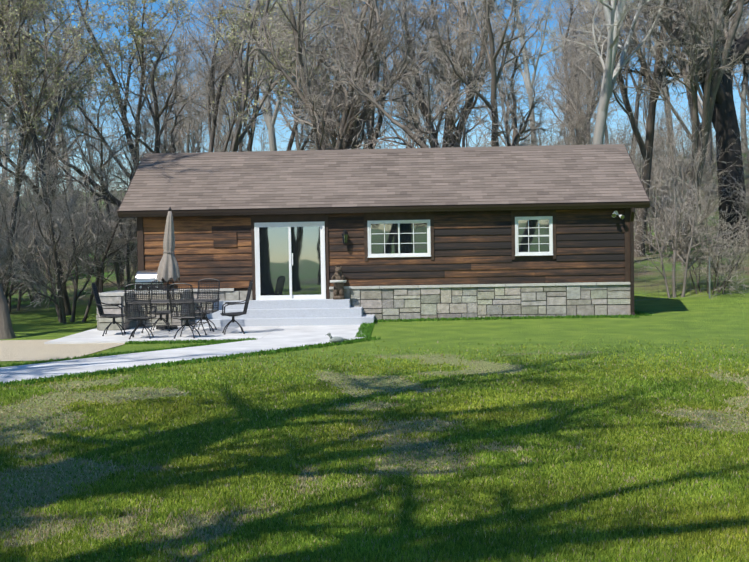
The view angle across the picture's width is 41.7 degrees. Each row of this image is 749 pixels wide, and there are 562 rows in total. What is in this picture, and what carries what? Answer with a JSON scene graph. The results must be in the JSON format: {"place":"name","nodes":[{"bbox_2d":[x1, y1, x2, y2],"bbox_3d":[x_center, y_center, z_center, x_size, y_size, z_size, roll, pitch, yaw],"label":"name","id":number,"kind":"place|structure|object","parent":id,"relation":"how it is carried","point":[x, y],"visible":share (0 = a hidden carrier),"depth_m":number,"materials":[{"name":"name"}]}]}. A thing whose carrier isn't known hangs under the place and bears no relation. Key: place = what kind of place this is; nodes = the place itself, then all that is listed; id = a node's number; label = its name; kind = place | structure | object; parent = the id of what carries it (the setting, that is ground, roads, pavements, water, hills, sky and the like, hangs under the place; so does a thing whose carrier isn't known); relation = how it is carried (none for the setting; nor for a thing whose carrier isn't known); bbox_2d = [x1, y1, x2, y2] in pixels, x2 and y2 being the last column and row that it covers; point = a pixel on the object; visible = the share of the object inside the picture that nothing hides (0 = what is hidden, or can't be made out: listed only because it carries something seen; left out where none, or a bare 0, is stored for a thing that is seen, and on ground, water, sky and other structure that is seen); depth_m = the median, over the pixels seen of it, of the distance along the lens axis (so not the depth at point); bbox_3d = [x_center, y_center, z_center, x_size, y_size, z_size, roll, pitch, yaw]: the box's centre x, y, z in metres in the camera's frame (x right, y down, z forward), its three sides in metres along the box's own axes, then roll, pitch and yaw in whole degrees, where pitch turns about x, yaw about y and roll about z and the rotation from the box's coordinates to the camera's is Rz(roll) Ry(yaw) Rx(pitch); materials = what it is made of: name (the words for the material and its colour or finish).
{"place":"outdoors","nodes":[
{"label":"outdoors","id":0,"kind":"place"},
{"bbox_2d":[0,337,362,382],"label":"walkway path","id":1,"kind":"structure","parent":0,"point":[29,371],"depth_m":16.50,"materials":[{"name":"concrete"}]},
{"bbox_2d":[0,153,748,561],"bbox_3d":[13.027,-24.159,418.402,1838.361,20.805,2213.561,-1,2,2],"label":"lawn ground","id":2,"kind":"structure","parent":0,"point":[718,317],"depth_m":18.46,"materials":[{"name":"green plant"}]},
{"bbox_2d":[0,50,37,339],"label":"tree","id":3,"kind":"object","parent":2,"relation":"on","point":[6,330],"visible":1,"depth_m":21.93,"materials":[{"name":"brown plant"}]},
{"bbox_2d":[0,23,49,222],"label":"tree","id":4,"kind":"object","parent":2,"relation":"on","point":[11,90],"visible":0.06,"depth_m":76.53,"materials":[{"name":"brown plant"}]},
{"bbox_2d":[0,183,62,311],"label":"shrub","id":5,"kind":"object","parent":2,"relation":"on","point":[5,274],"visible":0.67,"depth_m":29.50,"materials":[{"name":"brown plant"}]},
{"bbox_2d":[0,173,68,302],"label":"shrub","id":6,"kind":"object","parent":2,"relation":"on","point":[2,219],"visible":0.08,"depth_m":33.60,"materials":[{"name":"brown plant"}]},
{"bbox_2d":[0,0,77,157],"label":"tree","id":7,"kind":"object","parent":2,"relation":"on","point":[36,68],"visible":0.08,"depth_m":48.42,"materials":[{"name":"brown plant"}]},
{"bbox_2d":[0,100,78,299],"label":"shrub","id":8,"kind":"object","parent":2,"relation":"on","point":[28,201],"visible":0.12,"depth_m":38.99,"materials":[{"name":"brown plant"}]},
{"bbox_2d":[0,160,92,311],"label":"shrub","id":9,"kind":"object","parent":2,"relation":"on","point":[22,273],"visible":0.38,"depth_m":31.11,"materials":[{"name":"brown plant"}]},
{"bbox_2d":[0,1,100,267],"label":"tree","id":10,"kind":"object","parent":2,"relation":"on","point":[26,177],"visible":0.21,"depth_m":48.05,"materials":[{"name":"brown plant"}]},
{"bbox_2d":[0,180,106,301],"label":"shrub","id":11,"kind":"object","parent":2,"relation":"on","point":[51,296],"visible":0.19,"depth_m":37.07,"materials":[{"name":"brown plant"}]},
{"bbox_2d":[0,0,117,315],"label":"tree","id":12,"kind":"object","parent":2,"relation":"on","point":[12,49],"visible":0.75,"depth_m":29.16,"materials":[{"name":"brown plant"}]},
{"bbox_2d":[7,0,113,249],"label":"tree","id":13,"kind":"object","parent":2,"relation":"on","point":[56,19],"visible":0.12,"depth_m":61.18,"materials":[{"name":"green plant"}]},
{"bbox_2d":[0,339,124,360],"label":"gravel drive","id":14,"kind":"structure","parent":2,"relation":"on","point":[23,350],"depth_m":18.79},
{"bbox_2d":[17,108,135,292],"bbox_3d":[-10.643,-2.527,35.516,6.197,7.238,3.956,1,3,36],"label":"shrub","id":15,"kind":"object","parent":2,"relation":"on","point":[100,285],"visible":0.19,"depth_m":34.82,"materials":[{"name":"brown plant"}]},
{"bbox_2d":[0,0,159,299],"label":"tree","id":16,"kind":"object","parent":2,"relation":"on","point":[37,110],"visible":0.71,"depth_m":30.14,"materials":[{"name":"brown plant"}]},
{"bbox_2d":[42,99,127,251],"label":"tree","id":17,"kind":"object","parent":2,"relation":"on","point":[104,158],"visible":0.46,"depth_m":48.31,"materials":[{"name":"brown plant"}]},
{"bbox_2d":[0,73,189,323],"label":"shrub","id":18,"kind":"object","parent":2,"relation":"on","point":[60,307],"visible":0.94,"depth_m":26.49,"materials":[{"name":"grey plant"}]},
{"bbox_2d":[0,0,191,176],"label":"tree","id":19,"kind":"object","parent":2,"relation":"on","point":[134,28],"visible":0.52,"depth_m":37.89,"materials":[{"name":"brown plant"}]},
{"bbox_2d":[65,31,134,203],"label":"tree","id":20,"kind":"object","parent":2,"relation":"on","point":[81,115],"visible":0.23,"depth_m":82.52,"materials":[{"name":"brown plant"}]},
{"bbox_2d":[0,0,210,249],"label":"tree","id":21,"kind":"object","parent":2,"relation":"on","point":[170,105],"visible":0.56,"depth_m":31.57,"materials":[{"name":"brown plant"}]},
{"bbox_2d":[77,174,136,287],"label":"shrub","id":22,"kind":"object","parent":2,"relation":"on","point":[121,274],"visible":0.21,"depth_m":42.15,"materials":[{"name":"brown plant"}]},
{"bbox_2d":[56,85,172,288],"bbox_3d":[-8.451,-2.648,31.803,4.044,7.729,6.334,0,2,17],"label":"shrub","id":23,"kind":"object","parent":2,"relation":"on","point":[117,265],"visible":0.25,"depth_m":32.37,"materials":[{"name":"brown plant"}]},
{"bbox_2d":[108,221,137,284],"bbox_3d":[-9.226,-1.468,39.991,3.303,4.324,4.067,-3,3,-37],"label":"tree","id":24,"kind":"object","parent":2,"relation":"on","point":[131,254],"visible":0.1,"depth_m":39.77,"materials":[{"name":"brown plant"}]},
{"bbox_2d":[103,1,203,175],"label":"tree","id":25,"kind":"object","parent":2,"relation":"on","point":[146,114],"visible":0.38,"depth_m":56.13,"materials":[{"name":"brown plant"}]},
{"bbox_2d":[148,83,191,152],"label":"tree","id":26,"kind":"object","parent":2,"relation":"on","point":[180,134],"visible":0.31,"depth_m":52.62,"materials":[{"name":"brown plant"}]},
{"bbox_2d":[120,12,230,152],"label":"tree","id":27,"kind":"object","parent":2,"relation":"on","point":[198,123],"visible":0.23,"depth_m":69.03,"materials":[{"name":"brown plant"}]},
{"bbox_2d":[150,5,217,152],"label":"tree","id":28,"kind":"object","parent":2,"relation":"on","point":[188,146],"visible":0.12,"depth_m":77.01,"materials":[{"name":"brown plant"}]},
{"bbox_2d":[44,324,360,343],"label":"patio slab","id":29,"kind":"structure","parent":2,"relation":"on","point":[94,335],"depth_m":21.52,"materials":[{"name":"concrete"}]},
{"bbox_2d":[91,282,125,335],"bbox_3d":[-5.848,0.606,21.717,0.700,1.172,0.600,-1,2,-7],"label":"wrought iron chair","id":30,"kind":"object","parent":29,"relation":"on","point":[98,300],"visible":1,"depth_m":21.64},
{"bbox_2d":[124,284,155,338],"bbox_3d":[-4.940,0.626,20.740,0.600,1.172,0.700,-1,2,-4],"label":"wrought iron chair","id":31,"kind":"object","parent":29,"relation":"on","point":[140,319],"visible":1,"depth_m":20.52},
{"bbox_2d":[96,289,189,329],"bbox_3d":[-5.548,0.683,23.727,1.883,0.870,1.660,-1,2,2],"label":"outdoor kitchen counter","id":32,"kind":"object","parent":29,"relation":"on","point":[113,297],"visible":0.48,"depth_m":23.32,"materials":[{"name":"stone"}]},
{"bbox_2d":[135,270,166,290],"bbox_3d":[-5.460,-0.018,24.084,0.700,0.500,0.649,-1,2,2],"label":"barbecue grill","id":33,"kind":"object","parent":32,"relation":"on","point":[145,277],"visible":0.56,"depth_m":23.85,"materials":[{"name":"metal"}]},
{"bbox_2d":[147,279,174,331],"bbox_3d":[-4.907,0.556,22.630,0.600,1.172,0.700,-1,2,-4],"label":"wrought iron chair","id":34,"kind":"object","parent":29,"relation":"on","point":[163,312],"visible":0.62,"depth_m":22.85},
{"bbox_2d":[156,207,179,329],"bbox_3d":[-4.810,-0.302,23.030,0.553,2.860,0.553,2,3,1],"label":"closed umbrella","id":35,"kind":"object","parent":29,"relation":"on","point":[168,268],"visible":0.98,"depth_m":22.89,"materials":[{"name":"fabric"}]},
{"bbox_2d":[128,299,217,335],"bbox_3d":[-4.440,0.803,21.680,1.878,0.732,1.048,-1,2,2],"label":"patio table","id":36,"kind":"object","parent":29,"relation":"on","point":[200,301],"visible":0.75,"depth_m":21.37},
{"bbox_2d":[168,283,202,338],"bbox_3d":[-3.977,0.611,20.694,0.600,1.172,0.700,-1,2,6],"label":"wrought iron chair","id":37,"kind":"object","parent":29,"relation":"on","point":[187,317],"visible":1,"depth_m":20.47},
{"bbox_2d":[189,278,219,330],"bbox_3d":[-3.890,0.540,22.582,0.600,1.172,0.700,-1,2,8],"label":"wrought iron chair","id":38,"kind":"object","parent":29,"relation":"on","point":[208,311],"visible":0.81,"depth_m":22.79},
{"bbox_2d":[220,280,252,334],"bbox_3d":[-3.022,0.561,21.605,0.700,1.172,0.600,-1,2,-13],"label":"wrought iron chair","id":39,"kind":"object","parent":29,"relation":"on","point":[234,314],"visible":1,"depth_m":21.53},
{"bbox_2d":[195,299,374,326],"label":"concrete steps","id":40,"kind":"structure","parent":29,"relation":"on","point":[304,312],"depth_m":23.71,"materials":[{"name":"concrete"}]},
{"bbox_2d":[330,266,345,299],"bbox_3d":[-0.884,0.041,24.176,0.400,0.816,0.330,-1,2,2],"label":"carved bear statue","id":41,"kind":"object","parent":40,"relation":"on","point":[338,280],"visible":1,"depth_m":24.11,"materials":[{"name":"brown wood"}]},
{"bbox_2d":[175,0,250,147],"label":"tree","id":42,"kind":"object","parent":2,"relation":"on","point":[216,89],"visible":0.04,"depth_m":77.47,"materials":[{"name":"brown plant"}]},
{"bbox_2d":[126,0,312,151],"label":"tree","id":43,"kind":"object","parent":2,"relation":"on","point":[214,66],"visible":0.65,"depth_m":45.14,"materials":[{"name":"grey plant"}]},
{"bbox_2d":[196,60,247,151],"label":"tree","id":44,"kind":"object","parent":2,"relation":"on","point":[214,148],"visible":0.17,"depth_m":61.97,"materials":[{"name":"brown plant"}]},
{"bbox_2d":[205,62,270,151],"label":"tree","id":45,"kind":"object","parent":2,"relation":"on","point":[226,133],"visible":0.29,"depth_m":54.52,"materials":[{"name":"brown plant"}]},
{"bbox_2d":[191,0,286,151],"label":"tree","id":46,"kind":"object","parent":2,"relation":"on","point":[250,132],"visible":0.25,"depth_m":49.40,"materials":[{"name":"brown plant"}]},
{"bbox_2d":[183,0,331,150],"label":"tree","id":47,"kind":"object","parent":2,"relation":"on","point":[272,138],"visible":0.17,"depth_m":59.09,"materials":[{"name":"grey plant"}]},
{"bbox_2d":[178,0,357,151],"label":"tree","id":48,"kind":"object","parent":2,"relation":"on","point":[244,101],"visible":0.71,"depth_m":40.77,"materials":[{"name":"grey plant"}]},
{"bbox_2d":[235,0,333,150],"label":"tree","id":49,"kind":"object","parent":2,"relation":"on","point":[285,101],"depth_m":74.51,"materials":[{"name":"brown plant"}]},
{"bbox_2d":[0,309,651,386],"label":"grass edges","id":50,"kind":"object","parent":2,"relation":"on","point":[365,331],"depth_m":18.46,"materials":[{"name":"plant"}]},
{"bbox_2d":[277,55,379,150],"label":"tree","id":51,"kind":"object","parent":2,"relation":"on","point":[310,148],"visible":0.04,"depth_m":52.65,"materials":[{"name":"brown plant"}]},
{"bbox_2d":[227,0,434,149],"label":"tree","id":52,"kind":"object","parent":2,"relation":"on","point":[349,118],"visible":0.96,"depth_m":32.05,"materials":[{"name":"grey plant"}]},
{"bbox_2d":[253,0,412,150],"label":"tree","id":53,"kind":"object","parent":2,"relation":"on","point":[292,136],"visible":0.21,"depth_m":44.69,"materials":[{"name":"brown plant"}]},
{"bbox_2d":[268,0,410,150],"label":"tree","id":54,"kind":"object","parent":2,"relation":"on","point":[319,84],"visible":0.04,"depth_m":43.40,"materials":[{"name":"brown plant"}]},
{"bbox_2d":[316,0,418,141],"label":"tree","id":55,"kind":"object","parent":2,"relation":"on","point":[368,126],"visible":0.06,"depth_m":55.94,"materials":[{"name":"brown plant"}]},
{"bbox_2d":[286,0,459,150],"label":"tree","id":56,"kind":"object","parent":2,"relation":"on","point":[336,127],"visible":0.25,"depth_m":33.09,"materials":[{"name":"brown plant"}]},
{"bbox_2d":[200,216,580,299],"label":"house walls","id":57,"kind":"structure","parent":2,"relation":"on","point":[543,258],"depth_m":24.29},
{"bbox_2d":[254,221,325,299],"bbox_3d":[-2.086,-0.500,24.440,1.740,1.920,0.205,-1,2,2],"label":"sliding glass door","id":58,"kind":"structure","parent":57,"relation":"in","point":[289,260],"depth_m":24.38,"materials":[{"name":"glass"}]},
{"bbox_2d":[118,147,648,210],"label":"house roof","id":59,"kind":"structure","parent":57,"relation":"on","point":[468,177],"depth_m":25.23,"materials":[{"name":"brown"}]},
{"bbox_2d":[117,144,649,217],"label":"house roof fascia","id":60,"kind":"structure","parent":59,"relation":"attached to","point":[387,150],"depth_m":26.55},
{"bbox_2d":[118,202,649,315],"bbox_3d":[0.205,-0.400,24.182,12.990,2.820,0.247,-1,2,2],"label":"house gutter downspout","id":61,"kind":"object","parent":60,"relation":"attached to","point":[632,205],"visible":0.92,"depth_m":24.04,"materials":[{"name":"metal"}]},
{"bbox_2d":[143,209,624,288],"bbox_3d":[0.202,-0.838,24.328,11.887,1.900,0.042,-1,2,2],"label":"house siding","id":62,"kind":"object","parent":57,"relation":"attached to","point":[472,247],"depth_m":24.29,"materials":[{"name":"wood"}]},
{"bbox_2d":[137,208,630,298],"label":"house trim","id":63,"kind":"structure","parent":57,"relation":"attached to","point":[225,239],"depth_m":24.30,"materials":[{"name":"wood"}]},
{"bbox_2d":[367,220,430,257],"bbox_3d":[0.609,-1.048,24.357,1.570,0.912,0.187,-1,2,2],"label":"window","id":64,"kind":"structure","parent":57,"relation":"in","point":[399,238],"depth_m":24.31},
{"bbox_2d":[515,216,552,255],"bbox_3d":[3.922,-1.108,24.268,0.940,0.962,0.187,-1,2,2],"label":"house window","id":65,"kind":"structure","parent":57,"relation":"in","point":[533,235],"depth_m":24.21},
{"bbox_2d":[382,3,442,147],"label":"tree","id":66,"kind":"object","parent":2,"relation":"on","point":[409,103],"visible":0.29,"depth_m":69.56,"materials":[{"name":"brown plant"}]},
{"bbox_2d":[385,1,446,141],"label":"tree","id":67,"kind":"object","parent":2,"relation":"on","point":[433,107],"visible":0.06,"depth_m":74.49,"materials":[{"name":"brown plant"}]},
{"bbox_2d":[303,0,562,149],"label":"tree","id":68,"kind":"object","parent":2,"relation":"on","point":[492,55],"visible":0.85,"depth_m":30.24,"materials":[{"name":"grey plant"}]},
{"bbox_2d":[349,0,531,148],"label":"tree","id":69,"kind":"object","parent":2,"relation":"on","point":[464,60],"visible":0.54,"depth_m":33.99,"materials":[{"name":"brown plant"}]},
{"bbox_2d":[388,0,522,146],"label":"tree","id":70,"kind":"object","parent":2,"relation":"on","point":[446,37],"visible":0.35,"depth_m":38.37,"materials":[{"name":"brown plant"}]},
{"bbox_2d":[442,0,551,143],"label":"tree","id":71,"kind":"object","parent":2,"relation":"on","point":[505,80],"visible":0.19,"depth_m":62.41,"materials":[{"name":"brown plant"}]},
{"bbox_2d":[477,0,585,145],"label":"tree","id":72,"kind":"object","parent":2,"relation":"on","point":[526,78],"visible":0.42,"depth_m":73.91,"materials":[{"name":"grey plant"}]},
{"bbox_2d":[521,102,566,145],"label":"tree","id":73,"kind":"object","parent":2,"relation":"on","point":[544,123],"visible":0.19,"depth_m":75.27,"materials":[{"name":"grey plant"}]},
{"bbox_2d":[527,0,602,144],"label":"tree","id":74,"kind":"object","parent":2,"relation":"on","point":[573,23],"visible":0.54,"depth_m":56.17,"materials":[{"name":"grey plant"}]},
{"bbox_2d":[535,0,613,144],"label":"tree","id":75,"kind":"object","parent":2,"relation":"on","point":[569,80],"visible":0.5,"depth_m":50.78,"materials":[{"name":"brown plant"}]},
{"bbox_2d":[539,39,621,144],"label":"tree","id":76,"kind":"object","parent":2,"relation":"on","point":[573,121],"visible":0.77,"depth_m":42.31,"materials":[{"name":"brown plant"}]},
{"bbox_2d":[553,0,626,144],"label":"tree","id":77,"kind":"object","parent":2,"relation":"on","point":[581,41],"visible":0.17,"depth_m":70.39,"materials":[{"name":"brown plant"}]},
{"bbox_2d":[539,0,641,141],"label":"tree","id":78,"kind":"object","parent":2,"relation":"on","point":[551,32],"visible":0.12,"depth_m":81.13,"materials":[{"name":"grey plant"}]},
{"bbox_2d":[546,0,641,141],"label":"tree","id":79,"kind":"object","parent":2,"relation":"on","point":[596,91],"visible":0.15,"depth_m":77.66,"materials":[{"name":"grey plant"}]},
{"bbox_2d":[548,0,689,144],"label":"tree","id":80,"kind":"object","parent":2,"relation":"on","point":[614,20],"visible":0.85,"depth_m":33.78,"materials":[{"name":"grey plant"}]},
{"bbox_2d":[588,108,656,163],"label":"shrub","id":81,"kind":"object","parent":2,"relation":"on","point":[623,138],"visible":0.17,"depth_m":70.03,"materials":[{"name":"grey plant"}]},
{"bbox_2d":[604,92,647,161],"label":"shrub","id":82,"kind":"object","parent":2,"relation":"on","point":[628,141],"visible":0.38,"depth_m":77.22,"materials":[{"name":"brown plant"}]},
{"bbox_2d":[595,1,672,161],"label":"tree","id":83,"kind":"object","parent":2,"relation":"on","point":[636,113],"visible":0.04,"depth_m":68.59,"materials":[{"name":"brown plant"}]},
{"bbox_2d":[629,50,657,127],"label":"tree","id":84,"kind":"object","parent":2,"relation":"on","point":[644,108],"visible":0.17,"depth_m":86.25,"materials":[{"name":"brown plant"}]},
{"bbox_2d":[558,0,732,256],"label":"tree","id":85,"kind":"object","parent":2,"relation":"on","point":[648,147],"visible":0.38,"depth_m":37.54,"materials":[{"name":"brown plant"}]},
{"bbox_2d":[621,1,673,138],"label":"tree","id":86,"kind":"object","parent":2,"relation":"on","point":[668,115],"visible":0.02,"depth_m":73.64,"materials":[{"name":"brown plant"}]},
{"bbox_2d":[627,140,686,244],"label":"shrub","id":87,"kind":"object","parent":2,"relation":"on","point":[646,243],"visible":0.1,"depth_m":42.81,"materials":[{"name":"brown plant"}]},
{"bbox_2d":[626,98,691,164],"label":"shrub","id":88,"kind":"object","parent":2,"relation":"on","point":[659,130],"visible":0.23,"depth_m":67.22,"materials":[{"name":"grey plant"}]},
{"bbox_2d":[607,93,715,201],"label":"shrub","id":89,"kind":"object","parent":2,"relation":"on","point":[668,146],"visible":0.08,"depth_m":53.34,"materials":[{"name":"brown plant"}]},
{"bbox_2d":[632,101,691,214],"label":"shrub","id":90,"kind":"object","parent":2,"relation":"on","point":[658,154],"visible":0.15,"depth_m":51.60,"materials":[{"name":"grey plant"}]},
{"bbox_2d":[580,0,748,260],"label":"tree","id":91,"kind":"object","parent":2,"relation":"on","point":[695,22],"visible":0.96,"depth_m":33.84,"materials":[{"name":"brown plant"}]},
{"bbox_2d":[628,105,704,252],"bbox_3d":[11.225,-3.971,39.856,4.454,6.340,5.484,0,2,24],"label":"shrub","id":92,"kind":"object","parent":2,"relation":"on","point":[649,217],"visible":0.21,"depth_m":39.39,"materials":[{"name":"grey plant"}]},
{"bbox_2d":[597,0,748,247],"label":"oak tree","id":93,"kind":"object","parent":2,"relation":"on","point":[724,121],"visible":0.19,"depth_m":39.69,"materials":[{"name":"brown plant"}]},
{"bbox_2d":[629,70,716,216],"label":"shrub","id":94,"kind":"object","parent":2,"relation":"on","point":[670,138],"visible":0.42,"depth_m":44.20,"materials":[{"name":"grey plant"}]},
{"bbox_2d":[627,0,748,211],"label":"tree","id":95,"kind":"object","parent":2,"relation":"on","point":[709,147],"visible":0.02,"depth_m":51.51,"materials":[{"name":"brown plant"}]},
{"bbox_2d":[648,138,729,245],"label":"shrub","id":96,"kind":"object","parent":2,"relation":"on","point":[713,187],"visible":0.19,"depth_m":41.12,"materials":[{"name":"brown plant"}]},
{"bbox_2d":[634,108,748,297],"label":"tree","id":97,"kind":"object","parent":2,"relation":"on","point":[674,229],"visible":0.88,"depth_m":29.77,"materials":[{"name":"grey plant"}]},
{"bbox_2d":[634,257,748,300],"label":"fence wire","id":98,"kind":"object","parent":2,"relation":"on","point":[709,281],"visible":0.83,"depth_m":28.89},
{"bbox_2d":[643,174,748,299],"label":"shrub","id":99,"kind":"object","parent":2,"relation":"on","point":[731,270],"visible":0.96,"depth_m":29.44,"materials":[{"name":"grey plant"}]},
{"bbox_2d":[645,94,748,265],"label":"shrub","id":100,"kind":"object","parent":2,"relation":"on","point":[693,193],"visible":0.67,"depth_m":34.41,"materials":[{"name":"grey plant"}]},
{"bbox_2d":[661,2,748,142],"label":"tree","id":101,"kind":"object","parent":2,"relation":"on","point":[700,100],"visible":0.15,"depth_m":60.70,"materials":[{"name":"brown plant"}]},
{"bbox_2d":[713,127,748,241],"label":"shrub","id":102,"kind":"object","parent":2,"relation":"on","point":[745,206],"visible":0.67,"depth_m":38.81,"materials":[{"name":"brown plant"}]},
{"bbox_2d":[718,111,748,207],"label":"shrub","id":103,"kind":"object","parent":2,"relation":"on","point":[742,190],"visible":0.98,"depth_m":35.65,"materials":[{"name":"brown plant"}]},
{"bbox_2d":[727,0,748,110],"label":"tree","id":104,"kind":"object","parent":2,"relation":"on","point":[742,99],"visible":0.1,"depth_m":67.60,"materials":[{"name":"brown plant"}]},
{"bbox_2d":[740,5,748,152],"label":"tree","id":105,"kind":"object","parent":2,"relation":"on","point":[742,107],"depth_m":84.79,"materials":[{"name":"brown plant"}]},
{"bbox_2d":[0,0,748,195],"label":"sky","id":106,"kind":"structure","parent":0,"point":[156,5],"materials":[{"name":"blue"}]},
{"bbox_2d":[189,282,630,323],"bbox_3d":[0.228,0.696,24.374,12.222,1.155,0.105,-1,2,2],"label":"stone veneer","id":107,"kind":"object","parent":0,"point":[492,300],"depth_m":24.29,"materials":[{"name":"stone"}]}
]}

